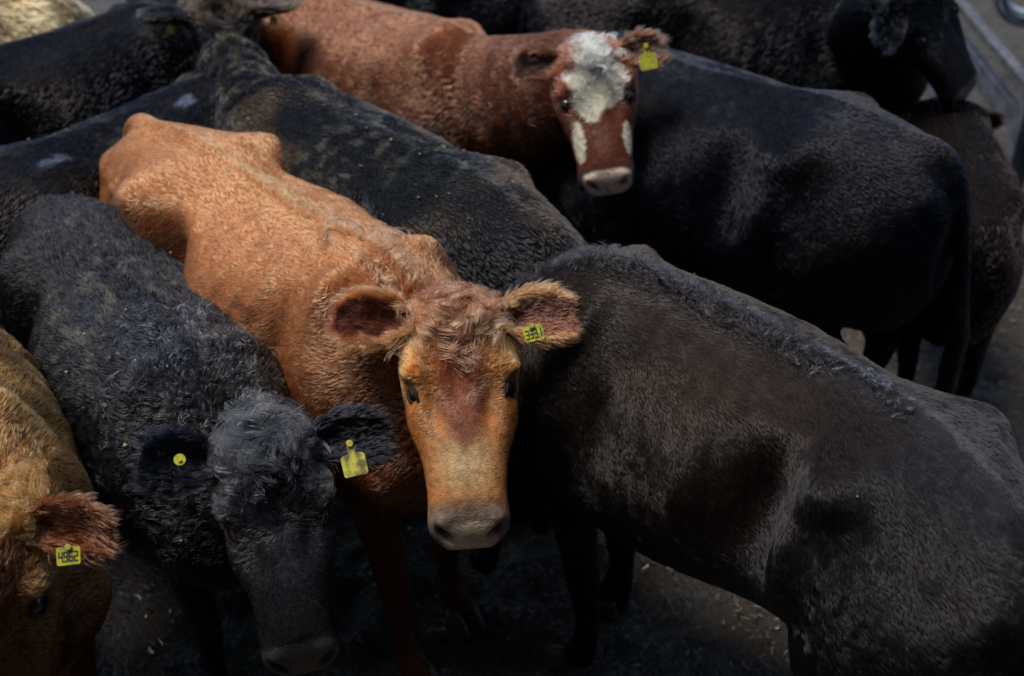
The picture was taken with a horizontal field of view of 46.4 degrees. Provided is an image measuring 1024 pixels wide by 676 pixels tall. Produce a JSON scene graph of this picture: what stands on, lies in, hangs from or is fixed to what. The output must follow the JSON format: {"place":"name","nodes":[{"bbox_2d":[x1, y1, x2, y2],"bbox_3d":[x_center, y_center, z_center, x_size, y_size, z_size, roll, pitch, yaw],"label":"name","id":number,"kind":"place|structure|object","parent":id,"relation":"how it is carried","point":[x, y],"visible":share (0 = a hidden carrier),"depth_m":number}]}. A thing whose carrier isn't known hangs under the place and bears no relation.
{"place":"outdoors","nodes":[
{"label":"outdoors","id":0,"kind":"place"},
{"bbox_2d":[79,0,1023,675],"bbox_3d":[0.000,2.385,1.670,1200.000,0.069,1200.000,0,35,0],"label":"ground","id":1,"kind":"structure","parent":0,"point":[125,652],"depth_m":3.82},
{"bbox_2d":[0,0,93,43],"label":"tan cow","id":2,"kind":"object","parent":1,"relation":"on","point":[20,19],"visible":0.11,"depth_m":4.67},
{"bbox_2d":[0,326,129,675],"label":"tan cow","id":3,"kind":"object","parent":1,"relation":"on","point":[59,540],"visible":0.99,"depth_m":2.50},
{"bbox_2d":[0,3,196,144],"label":"black cow","id":4,"kind":"object","parent":1,"relation":"on","point":[55,80],"visible":0.23,"depth_m":4.31},
{"bbox_2d":[0,70,216,258],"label":"black cow","id":5,"kind":"object","parent":1,"relation":"on","point":[65,161],"visible":0.15,"depth_m":3.72},
{"bbox_2d":[126,0,180,7],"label":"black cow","id":6,"kind":"object","parent":1,"relation":"on","point":[170,2],"depth_m":5.04},
{"bbox_2d":[0,193,404,675],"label":"black cow","id":7,"kind":"object","parent":1,"relation":"on","point":[212,453],"visible":0.88,"depth_m":2.86},
{"bbox_2d":[98,113,591,675],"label":"brown cow","id":8,"kind":"object","parent":1,"relation":"on","point":[330,299],"visible":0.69,"depth_m":2.98},
{"bbox_2d":[133,0,587,574],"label":"black brown cow","id":9,"kind":"object","parent":1,"relation":"on","point":[493,222],"visible":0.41,"depth_m":3.52},
{"bbox_2d":[373,0,523,35],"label":"black cow","id":10,"kind":"object","parent":1,"relation":"on","point":[495,17],"visible":0.06,"depth_m":5.15},
{"bbox_2d":[258,0,677,195],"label":"white faced cow","id":11,"kind":"object","parent":1,"relation":"on","point":[533,103],"visible":0.48,"depth_m":4.15},
{"bbox_2d":[102,128,1023,675],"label":"trodden straw","id":12,"kind":"object","parent":1,"relation":"on","point":[528,584],"visible":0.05,"depth_m":3.80},
{"bbox_2d":[518,0,977,117],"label":"black cow","id":13,"kind":"object","parent":1,"relation":"on","point":[895,57],"visible":0.45,"depth_m":4.74},
{"bbox_2d":[530,31,971,393],"bbox_3d":[0.695,-0.341,4.309,1.921,1.345,0.776,25,42,31],"label":"black cow","id":14,"kind":"object","parent":1,"relation":"on","point":[832,213],"visible":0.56,"depth_m":3.77},
{"bbox_2d":[507,241,1023,675],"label":"dark brown cow","id":15,"kind":"object","parent":1,"relation":"on","point":[836,506],"visible":0.96,"depth_m":2.64},
{"bbox_2d":[896,96,1023,397],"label":"dark brown cow","id":16,"kind":"object","parent":1,"relation":"on","point":[964,129],"visible":0.43,"depth_m":4.02},
{"bbox_2d":[926,0,1023,241],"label":"pen fence","id":17,"kind":"object","parent":1,"relation":"on","point":[995,92],"visible":0.37,"depth_m":5.64},
{"bbox_2d":[993,0,1023,27],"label":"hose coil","id":18,"kind":"object","parent":1,"relation":"on","point":[1010,15],"visible":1,"depth_m":7.16}
]}

